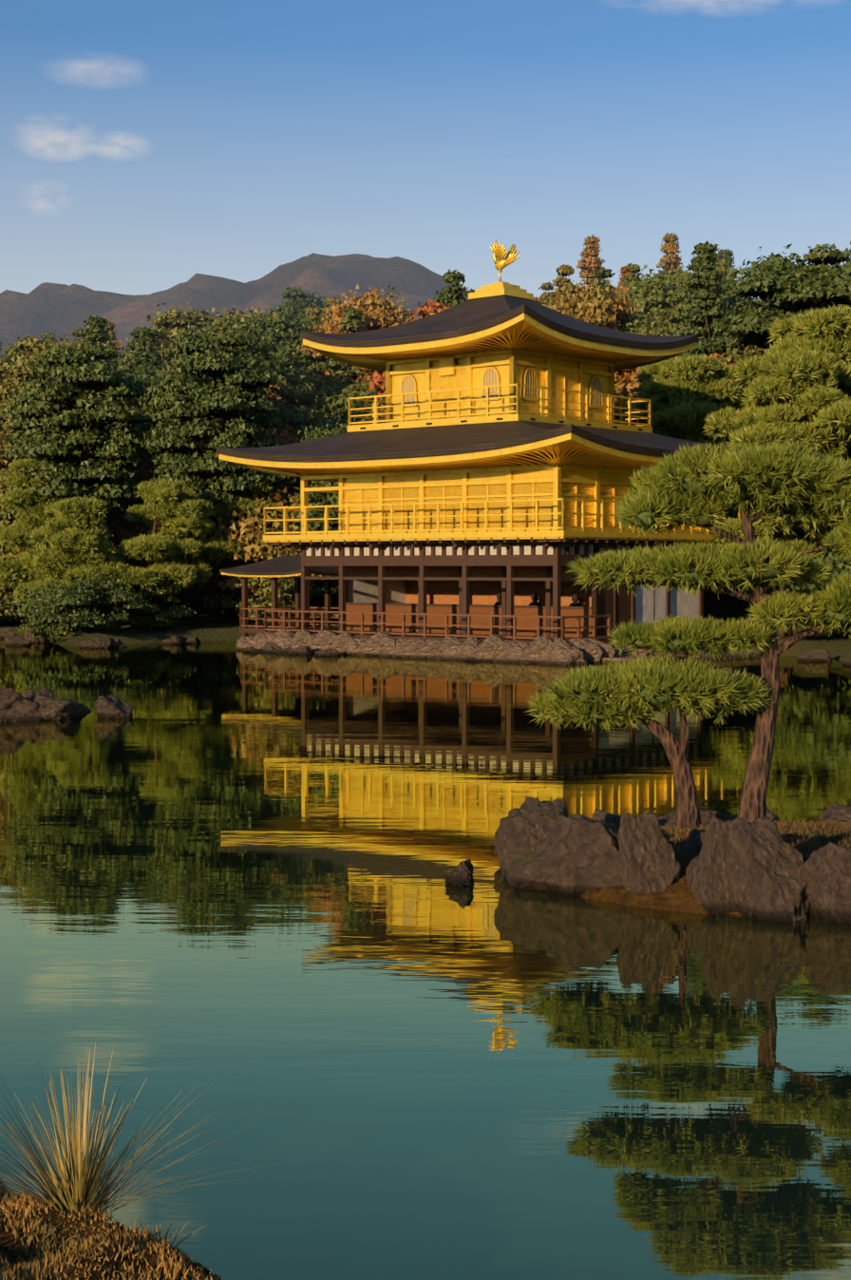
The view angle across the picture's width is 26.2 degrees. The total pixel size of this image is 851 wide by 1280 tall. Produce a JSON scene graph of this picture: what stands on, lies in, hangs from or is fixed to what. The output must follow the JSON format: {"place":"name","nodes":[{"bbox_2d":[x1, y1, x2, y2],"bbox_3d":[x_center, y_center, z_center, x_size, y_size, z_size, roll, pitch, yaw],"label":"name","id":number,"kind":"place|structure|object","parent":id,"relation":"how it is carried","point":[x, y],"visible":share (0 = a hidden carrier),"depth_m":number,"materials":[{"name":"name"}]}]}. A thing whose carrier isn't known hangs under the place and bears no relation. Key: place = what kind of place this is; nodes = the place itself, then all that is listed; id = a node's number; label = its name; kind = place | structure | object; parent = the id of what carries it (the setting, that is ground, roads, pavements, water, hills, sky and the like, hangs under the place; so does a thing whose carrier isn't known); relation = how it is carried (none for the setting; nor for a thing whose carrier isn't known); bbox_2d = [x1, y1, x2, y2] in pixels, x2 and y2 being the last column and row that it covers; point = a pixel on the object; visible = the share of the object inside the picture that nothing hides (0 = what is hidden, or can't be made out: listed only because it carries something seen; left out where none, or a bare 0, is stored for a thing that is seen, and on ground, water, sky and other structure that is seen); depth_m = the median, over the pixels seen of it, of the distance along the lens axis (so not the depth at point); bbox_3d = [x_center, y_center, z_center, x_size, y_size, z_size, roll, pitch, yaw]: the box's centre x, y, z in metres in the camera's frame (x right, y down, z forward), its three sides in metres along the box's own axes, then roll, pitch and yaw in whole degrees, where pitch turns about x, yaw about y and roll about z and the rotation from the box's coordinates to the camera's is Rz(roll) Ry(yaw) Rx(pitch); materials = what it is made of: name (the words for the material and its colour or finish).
{"place":"outdoors","nodes":[
{"label":"outdoors","id":0,"kind":"place"},
{"bbox_2d":[23,506,148,592],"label":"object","id":1,"kind":"object","parent":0,"point":[89,545],"visible":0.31,"depth_m":68.01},
{"bbox_2d":[0,1181,216,1279],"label":"foreground bank","id":2,"kind":"structure","parent":0,"point":[7,1240],"depth_m":6.60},
{"bbox_2d":[0,1178,221,1279],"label":"moss fuzz","id":3,"kind":"object","parent":2,"relation":"on","point":[51,1261],"visible":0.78,"depth_m":6.58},
{"bbox_2d":[0,1042,273,1216],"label":"grass tuft","id":4,"kind":"object","parent":2,"relation":"on","point":[77,1192],"visible":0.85,"depth_m":7.03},
{"bbox_2d":[126,490,207,590],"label":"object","id":5,"kind":"object","parent":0,"point":[182,529],"visible":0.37,"depth_m":69.92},
{"bbox_2d":[0,252,468,357],"bbox_3d":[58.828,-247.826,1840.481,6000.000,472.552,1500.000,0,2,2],"label":"mountain ridge","id":6,"kind":"structure","parent":0,"point":[56,309],"depth_m":1918.66,"materials":[{"name":"stone"}]},
{"bbox_2d":[0,636,850,1279],"bbox_3d":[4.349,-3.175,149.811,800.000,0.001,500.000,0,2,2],"label":"pond water","id":7,"kind":"structure","parent":0,"point":[226,867],"depth_m":12.37,"materials":[{"name":"teal liquid"}]},
{"bbox_2d":[20,693,91,713],"bbox_3d":[-9.814,1.484,35.801,6.800,1.000,4.400,0,2,2],"label":"point mound","id":8,"kind":"object","parent":7,"relation":"in","point":[83,708],"visible":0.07,"depth_m":35.62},
{"bbox_2d":[0,687,42,722],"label":"point rock","id":9,"kind":"object","parent":8,"relation":"on","point":[15,706],"visible":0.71,"depth_m":33.53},
{"bbox_2d":[30,693,82,720],"bbox_3d":[-6.937,1.350,34.191,1.035,0.695,1.062,0,2,-2],"label":"point rock","id":10,"kind":"object","parent":8,"relation":"on","point":[52,708],"visible":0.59,"depth_m":33.82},
{"bbox_2d":[77,636,113,649],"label":"shore rock","id":11,"kind":"object","parent":7,"relation":"in","point":[95,642],"visible":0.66,"depth_m":63.54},
{"bbox_2d":[94,694,134,718],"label":"point rock","id":12,"kind":"object","parent":7,"relation":"in","point":[111,706],"visible":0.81,"depth_m":34.32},
{"bbox_2d":[265,628,294,649],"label":"base stone","id":13,"kind":"object","parent":7,"relation":"in","point":[282,638],"visible":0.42,"depth_m":60.87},
{"bbox_2d":[291,629,315,649],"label":"base stone","id":14,"kind":"object","parent":7,"relation":"in","point":[302,637],"visible":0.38,"depth_m":60.32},
{"bbox_2d":[308,630,339,652],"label":"base stone","id":15,"kind":"object","parent":7,"relation":"in","point":[321,640],"visible":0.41,"depth_m":59.62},
{"bbox_2d":[341,637,367,655],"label":"base stone","id":16,"kind":"object","parent":7,"relation":"in","point":[353,646],"visible":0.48,"depth_m":58.64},
{"bbox_2d":[357,631,397,656],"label":"base stone","id":17,"kind":"object","parent":7,"relation":"in","point":[377,644],"visible":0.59,"depth_m":57.84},
{"bbox_2d":[391,638,426,657],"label":"base stone","id":18,"kind":"object","parent":7,"relation":"in","point":[409,648],"visible":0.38,"depth_m":56.90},
{"bbox_2d":[409,638,452,658],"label":"base stone","id":19,"kind":"object","parent":7,"relation":"in","point":[429,648],"visible":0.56,"depth_m":56.25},
{"bbox_2d":[431,635,463,659],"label":"base stone","id":20,"kind":"object","parent":7,"relation":"in","point":[455,642],"visible":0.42,"depth_m":56.10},
{"bbox_2d":[445,859,475,886],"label":"island rock","id":21,"kind":"object","parent":7,"relation":"on","point":[461,874],"visible":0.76,"depth_m":16.30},
{"bbox_2d":[454,636,481,660],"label":"base stone","id":22,"kind":"object","parent":7,"relation":"in","point":[468,647],"visible":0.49,"depth_m":55.52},
{"bbox_2d":[474,634,509,661],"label":"base stone","id":23,"kind":"object","parent":7,"relation":"in","point":[492,647],"visible":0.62,"depth_m":54.63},
{"bbox_2d":[498,640,528,662],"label":"base stone","id":24,"kind":"object","parent":7,"relation":"in","point":[515,652],"visible":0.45,"depth_m":54.30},
{"bbox_2d":[521,635,554,663],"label":"base stone","id":25,"kind":"object","parent":7,"relation":"in","point":[536,647],"visible":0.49,"depth_m":53.69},
{"bbox_2d":[537,638,587,665],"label":"base stone","id":26,"kind":"object","parent":7,"relation":"in","point":[559,652],"visible":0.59,"depth_m":53.12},
{"bbox_2d":[568,637,603,663],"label":"base stone","id":27,"kind":"object","parent":7,"relation":"in","point":[593,653],"visible":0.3,"depth_m":53.62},
{"bbox_2d":[581,823,850,915],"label":"island mound","id":28,"kind":"object","parent":7,"relation":"in","point":[678,895],"visible":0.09,"depth_m":15.32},
{"bbox_2d":[494,796,568,879],"bbox_3d":[0.999,1.978,16.616,0.714,1.120,0.661,-6,-7,21],"label":"island rock","id":29,"kind":"object","parent":28,"relation":"on","point":[526,825],"visible":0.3,"depth_m":16.51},
{"bbox_2d":[504,815,572,894],"bbox_3d":[1.117,2.076,16.275,0.832,0.958,1.046,-6,-8,-15],"label":"island rock","id":30,"kind":"object","parent":28,"relation":"on","point":[534,869],"visible":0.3,"depth_m":16.07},
{"bbox_2d":[542,814,623,897],"bbox_3d":[1.428,2.023,16.022,1.008,1.003,0.731,2,3,21],"label":"island rock","id":31,"kind":"object","parent":28,"relation":"on","point":[582,851],"visible":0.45,"depth_m":15.76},
{"bbox_2d":[592,808,669,831],"bbox_3d":[2.054,2.023,18.398,0.794,0.620,0.862,0,2,1],"label":"island rock","id":32,"kind":"object","parent":28,"relation":"on","point":[605,816],"visible":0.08,"depth_m":18.36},
{"bbox_2d":[523,651,773,828],"bbox_3d":[2.166,1.025,17.805,2.439,1.890,1.744,0,2,2],"label":"pine tree","id":33,"kind":"object","parent":28,"relation":"on","point":[690,678],"depth_m":17.42,"materials":[{"name":"plant"}]},
{"bbox_2d":[540,685,749,721],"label":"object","id":34,"kind":"object","parent":33,"relation":"attached to","point":[661,696],"visible":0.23,"depth_m":17.30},
{"bbox_2d":[617,808,681,894],"bbox_3d":[1.945,1.997,15.573,0.544,1.140,0.598,2,3,39],"label":"island rock","id":35,"kind":"object","parent":28,"relation":"on","point":[649,862],"visible":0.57,"depth_m":15.41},
{"bbox_2d":[681,827,706,853],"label":"island rock","id":36,"kind":"object","parent":28,"relation":"on","point":[694,841],"visible":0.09,"depth_m":16.21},
{"bbox_2d":[657,809,737,826],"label":"island rock","id":37,"kind":"object","parent":28,"relation":"on","point":[669,818],"visible":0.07,"depth_m":18.63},
{"bbox_2d":[686,815,739,915],"bbox_3d":[2.414,2.018,15.223,0.478,1.082,0.565,6,-13,-18],"label":"island rock","id":38,"kind":"object","parent":28,"relation":"on","point":[709,882],"visible":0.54,"depth_m":15.03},
{"bbox_2d":[660,819,850,876],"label":"island moss","id":39,"kind":"object","parent":28,"relation":"on","point":[792,827],"visible":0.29,"depth_m":16.84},
{"bbox_2d":[725,814,810,922],"bbox_3d":[2.839,2.000,14.960,0.631,1.119,0.687,2,3,38],"label":"island rock","id":40,"kind":"object","parent":28,"relation":"on","point":[767,868],"visible":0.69,"depth_m":14.81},
{"bbox_2d":[802,841,850,923],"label":"island rock","id":41,"kind":"object","parent":28,"relation":"on","point":[827,874],"visible":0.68,"depth_m":14.67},
{"bbox_2d":[817,802,850,824],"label":"island rock","id":42,"kind":"object","parent":28,"relation":"on","point":[835,811],"visible":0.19,"depth_m":18.58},
{"bbox_2d":[797,649,833,661],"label":"shore rock","id":43,"kind":"object","parent":7,"relation":"in","point":[817,655],"visible":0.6,"depth_m":54.82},
{"bbox_2d":[0,543,850,661],"bbox_3d":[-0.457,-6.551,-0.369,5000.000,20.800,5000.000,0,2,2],"label":"ground","id":44,"kind":"structure","parent":0,"point":[725,606],"depth_m":70.09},
{"bbox_2d":[0,548,44,621],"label":"bush crown","id":45,"kind":"object","parent":44,"relation":"on","point":[11,601],"depth_m":72.98},
{"bbox_2d":[0,458,72,618],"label":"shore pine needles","id":46,"kind":"object","parent":44,"relation":"on","point":[20,530],"depth_m":72.65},
{"bbox_2d":[0,333,98,433],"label":"tree","id":47,"kind":"object","parent":44,"relation":"on","point":[17,369],"depth_m":82.94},
{"bbox_2d":[13,580,108,643],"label":"shrub","id":48,"kind":"object","parent":44,"relation":"on","point":[39,631],"depth_m":65.81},
{"bbox_2d":[0,458,127,555],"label":"tree","id":49,"kind":"object","parent":44,"relation":"on","point":[9,517],"visible":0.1,"depth_m":74.69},
{"bbox_2d":[16,578,118,636],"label":"shrub","id":50,"kind":"object","parent":44,"relation":"on","point":[69,601],"depth_m":65.25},
{"bbox_2d":[0,336,151,535],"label":"tree","id":51,"kind":"object","parent":44,"relation":"on","point":[47,425],"depth_m":73.11,"materials":[{"name":"plant"}]},
{"bbox_2d":[0,522,173,611],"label":"tree","id":52,"kind":"object","parent":44,"relation":"on","point":[117,541],"visible":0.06,"depth_m":76.42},
{"bbox_2d":[13,496,164,631],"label":"shore pine needles","id":53,"kind":"object","parent":44,"relation":"on","point":[101,564],"depth_m":68.00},
{"bbox_2d":[65,573,153,630],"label":"shrub","id":54,"kind":"object","parent":44,"relation":"on","point":[127,600],"depth_m":66.68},
{"bbox_2d":[77,314,141,460],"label":"tree","id":55,"kind":"object","parent":44,"relation":"on","point":[95,326],"depth_m":89.93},
{"bbox_2d":[78,421,152,534],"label":"tree","id":56,"kind":"object","parent":44,"relation":"on","point":[131,501],"depth_m":80.26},
{"bbox_2d":[101,352,177,529],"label":"tree","id":57,"kind":"object","parent":44,"relation":"on","point":[141,372],"depth_m":83.37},
{"bbox_2d":[119,325,168,460],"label":"tree","id":58,"kind":"object","parent":44,"relation":"on","point":[144,341],"depth_m":90.74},
{"bbox_2d":[114,579,196,629],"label":"shrub","id":59,"kind":"object","parent":44,"relation":"on","point":[152,617],"depth_m":69.22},
{"bbox_2d":[112,301,217,375],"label":"tree","id":60,"kind":"object","parent":44,"relation":"on","point":[171,324],"visible":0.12,"depth_m":102.58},
{"bbox_2d":[114,477,215,628],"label":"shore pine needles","id":61,"kind":"object","parent":44,"relation":"on","point":[170,560],"depth_m":70.02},
{"bbox_2d":[134,324,287,622],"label":"tree","id":62,"kind":"object","parent":44,"relation":"on","point":[181,430],"depth_m":73.14,"materials":[{"name":"plant"}]},
{"bbox_2d":[133,384,305,613],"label":"tree","id":63,"kind":"object","parent":44,"relation":"on","point":[280,436],"depth_m":79.13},
{"bbox_2d":[141,316,332,457],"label":"tree","id":64,"kind":"object","parent":44,"relation":"on","point":[294,390],"visible":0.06,"depth_m":83.61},
{"bbox_2d":[198,479,278,621],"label":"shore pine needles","id":65,"kind":"object","parent":44,"relation":"on","point":[225,546],"depth_m":72.97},
{"bbox_2d":[170,305,335,393],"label":"tree","id":66,"kind":"object","parent":44,"relation":"on","point":[285,333],"visible":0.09,"depth_m":92.29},
{"bbox_2d":[193,482,339,611],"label":"tree","id":67,"kind":"object","parent":44,"relation":"on","point":[249,529],"depth_m":72.24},
{"bbox_2d":[203,560,339,626],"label":"shrub","id":68,"kind":"object","parent":44,"relation":"on","point":[286,588],"depth_m":71.52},
{"bbox_2d":[260,286,327,323],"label":"tree","id":69,"kind":"object","parent":44,"relation":"on","point":[300,301],"visible":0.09,"depth_m":144.29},
{"bbox_2d":[272,421,354,621],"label":"tree","id":70,"kind":"object","parent":44,"relation":"on","point":[322,499],"depth_m":72.86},
{"bbox_2d":[278,378,385,505],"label":"tree","id":71,"kind":"object","parent":44,"relation":"on","point":[340,407],"visible":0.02,"depth_m":84.16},
{"bbox_2d":[312,306,377,416],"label":"tree","id":72,"kind":"object","parent":44,"relation":"on","point":[350,321],"depth_m":89.38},
{"bbox_2d":[279,283,415,417],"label":"tree","id":73,"kind":"object","parent":44,"relation":"on","point":[378,315],"visible":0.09,"depth_m":91.24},
{"bbox_2d":[356,297,468,423],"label":"tree","id":74,"kind":"object","parent":44,"relation":"on","point":[378,381],"visible":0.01,"depth_m":80.72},
{"bbox_2d":[431,269,468,307],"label":"tree","id":75,"kind":"object","parent":44,"relation":"on","point":[453,294],"visible":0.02,"depth_m":82.70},
{"bbox_2d":[239,536,723,645],"bbox_3d":[1.252,-1.093,62.960,16.200,4.610,9.900,2,3,41],"label":"pavilion frame wood","id":76,"kind":"object","parent":44,"relation":"on","point":[620,606],"visible":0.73,"depth_m":58.19,"materials":[{"name":"wood"}]},
{"bbox_2d":[219,554,339,574],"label":"roof shingles","id":77,"kind":"object","parent":76,"relation":"attached to","point":[284,564],"visible":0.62,"depth_m":65.09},
{"bbox_2d":[239,606,611,640],"bbox_3d":[-0.350,-0.616,61.168,16.150,0.760,5.000,2,3,41],"label":"railing","id":78,"kind":"object","parent":76,"relation":"attached to","point":[281,620],"visible":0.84,"depth_m":58.20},
{"bbox_2d":[345,604,592,637],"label":"wooden panels","id":79,"kind":"object","parent":76,"relation":"attached to","point":[479,620],"visible":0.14,"depth_m":60.47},
{"bbox_2d":[305,544,665,555],"bbox_3d":[2.529,-2.956,61.762,10.800,0.490,7.900,2,3,41],"label":"pavilion frieze plaster","id":80,"kind":"object","parent":76,"relation":"attached to","point":[516,549],"visible":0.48,"depth_m":58.00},
{"bbox_2d":[345,565,655,620],"bbox_3d":[2.529,-1.762,61.810,10.800,3.000,7.900,2,3,41],"label":"pavilion interior wood","id":81,"kind":"object","parent":76,"relation":"attached to","point":[447,592],"visible":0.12,"depth_m":62.52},
{"bbox_2d":[262,281,741,542],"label":"pavilion walls","id":82,"kind":"structure","parent":76,"relation":"on","point":[511,368],"depth_m":58.70,"materials":[{"name":"metal"}]},
{"bbox_2d":[218,432,669,477],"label":"roof eaves","id":83,"kind":"object","parent":82,"relation":"attached to","point":[569,448],"visible":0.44,"depth_m":55.52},
{"bbox_2d":[344,367,578,530],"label":"doors","id":84,"kind":"structure","parent":82,"relation":"attached to","point":[458,379],"depth_m":59.91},
{"bbox_2d":[216,420,730,461],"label":"roof shingles","id":85,"kind":"object","parent":82,"relation":"attached to","point":[410,442],"visible":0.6,"depth_m":57.70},
{"bbox_2d":[300,294,698,349],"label":"roof shingles","id":86,"kind":"object","parent":82,"relation":"attached to","point":[471,315],"visible":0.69,"depth_m":59.98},
{"bbox_2d":[303,311,695,371],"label":"roof eaves","id":87,"kind":"object","parent":82,"relation":"attached to","point":[525,331],"visible":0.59,"depth_m":58.22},
{"bbox_2d":[401,368,601,404],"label":"pavilion shoji windows","id":88,"kind":"structure","parent":82,"relation":"attached to","point":[597,388],"depth_m":58.63,"materials":[{"name":"beige"}]},
{"bbox_2d":[489,238,520,281],"bbox_3d":[2.582,-12.729,61.152,0.989,1.490,1.250,0,2,-10],"label":"phoenix statue","id":89,"kind":"object","parent":82,"relation":"on","point":[500,252],"visible":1,"depth_m":61.11,"materials":[{"name":"gold metal"}]},
{"bbox_2d":[383,481,698,530],"bbox_3d":[2.529,-4.530,61.699,10.800,1.980,7.900,2,3,41],"label":"gold pavilion shitomi","id":90,"kind":"object","parent":82,"relation":"attached to","point":[500,507],"visible":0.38,"depth_m":57.12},
{"bbox_2d":[347,579,699,626],"bbox_3d":[3.170,-1.458,62.574,10.830,2.330,5.925,2,3,41],"label":"wall panel","id":91,"kind":"object","parent":76,"relation":"attached to","point":[683,603],"visible":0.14,"depth_m":60.62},
{"bbox_2d":[549,264,581,307],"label":"tree","id":92,"kind":"object","parent":44,"relation":"on","point":[564,284],"visible":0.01,"depth_m":93.20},
{"bbox_2d":[537,279,639,330],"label":"tree","id":93,"kind":"object","parent":44,"relation":"on","point":[602,309],"visible":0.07,"depth_m":85.84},
{"bbox_2d":[575,234,606,295],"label":"tree","id":94,"kind":"object","parent":44,"relation":"on","point":[590,249],"depth_m":135.82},
{"bbox_2d":[590,267,619,295],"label":"tree","id":95,"kind":"object","parent":44,"relation":"on","point":[601,274],"visible":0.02,"depth_m":97.35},
{"bbox_2d":[614,357,672,437],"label":"tree","id":96,"kind":"object","parent":44,"relation":"on","point":[625,380],"depth_m":72.27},
{"bbox_2d":[610,308,686,336],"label":"tree","id":97,"kind":"object","parent":44,"relation":"on","point":[644,326],"visible":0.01,"depth_m":86.43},
{"bbox_2d":[655,232,684,275],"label":"tree","id":98,"kind":"object","parent":44,"relation":"on","point":[672,258],"depth_m":148.77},
{"bbox_2d":[599,644,761,664],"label":"bank","id":99,"kind":"structure","parent":44,"relation":"on","point":[705,656],"depth_m":55.38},
{"bbox_2d":[611,263,754,328],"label":"tree","id":100,"kind":"object","parent":44,"relation":"on","point":[666,296],"visible":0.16,"depth_m":94.97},
{"bbox_2d":[633,353,744,518],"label":"shore pine needles","id":101,"kind":"object","parent":44,"relation":"on","point":[676,410],"visible":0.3,"depth_m":68.66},
{"bbox_2d":[672,240,738,359],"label":"tree","id":102,"kind":"object","parent":44,"relation":"on","point":[703,279],"depth_m":80.22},
{"bbox_2d":[660,290,769,360],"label":"tree","id":103,"kind":"object","parent":44,"relation":"on","point":[735,302],"visible":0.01,"depth_m":82.60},
{"bbox_2d":[707,243,850,559],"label":"tree","id":104,"kind":"object","parent":44,"relation":"on","point":[792,289],"depth_m":73.27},
{"bbox_2d":[747,544,850,638],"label":"bush crown","id":105,"kind":"object","parent":44,"relation":"on","point":[841,568],"visible":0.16,"depth_m":55.38},
{"bbox_2d":[749,305,850,559],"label":"shore pine needles","id":106,"kind":"object","parent":44,"relation":"on","point":[811,322],"depth_m":63.81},
{"bbox_2d":[811,396,850,441],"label":"shore pine needles","id":107,"kind":"object","parent":44,"relation":"on","point":[832,412],"visible":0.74,"depth_m":57.19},
{"bbox_2d":[0,0,850,301],"label":"sky","id":108,"kind":"structure","parent":0,"point":[147,146],"materials":[{"name":"blue"}]},
{"bbox_2d":[360,418,642,606],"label":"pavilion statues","id":109,"kind":"object","parent":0,"point":[575,598],"visible":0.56,"depth_m":60.64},
{"bbox_2d":[648,366,730,444],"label":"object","id":110,"kind":"object","parent":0,"point":[663,396],"visible":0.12,"depth_m":68.76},
{"bbox_2d":[566,439,850,821],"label":"pine tree","id":111,"kind":"object","parent":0,"point":[804,465],"depth_m":17.45,"materials":[{"name":"plant"}]},
{"bbox_2d":[592,462,850,651],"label":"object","id":112,"kind":"object","parent":111,"relation":"attached to","point":[770,572],"visible":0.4,"depth_m":17.37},
{"bbox_2d":[703,346,850,639],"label":"shore pine needles","id":113,"kind":"object","parent":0,"point":[790,405],"depth_m":59.19,"materials":[{"name":"plant"}]},
{"bbox_2d":[718,364,836,554],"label":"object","id":114,"kind":"object","parent":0,"point":[769,399],"visible":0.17,"depth_m":59.15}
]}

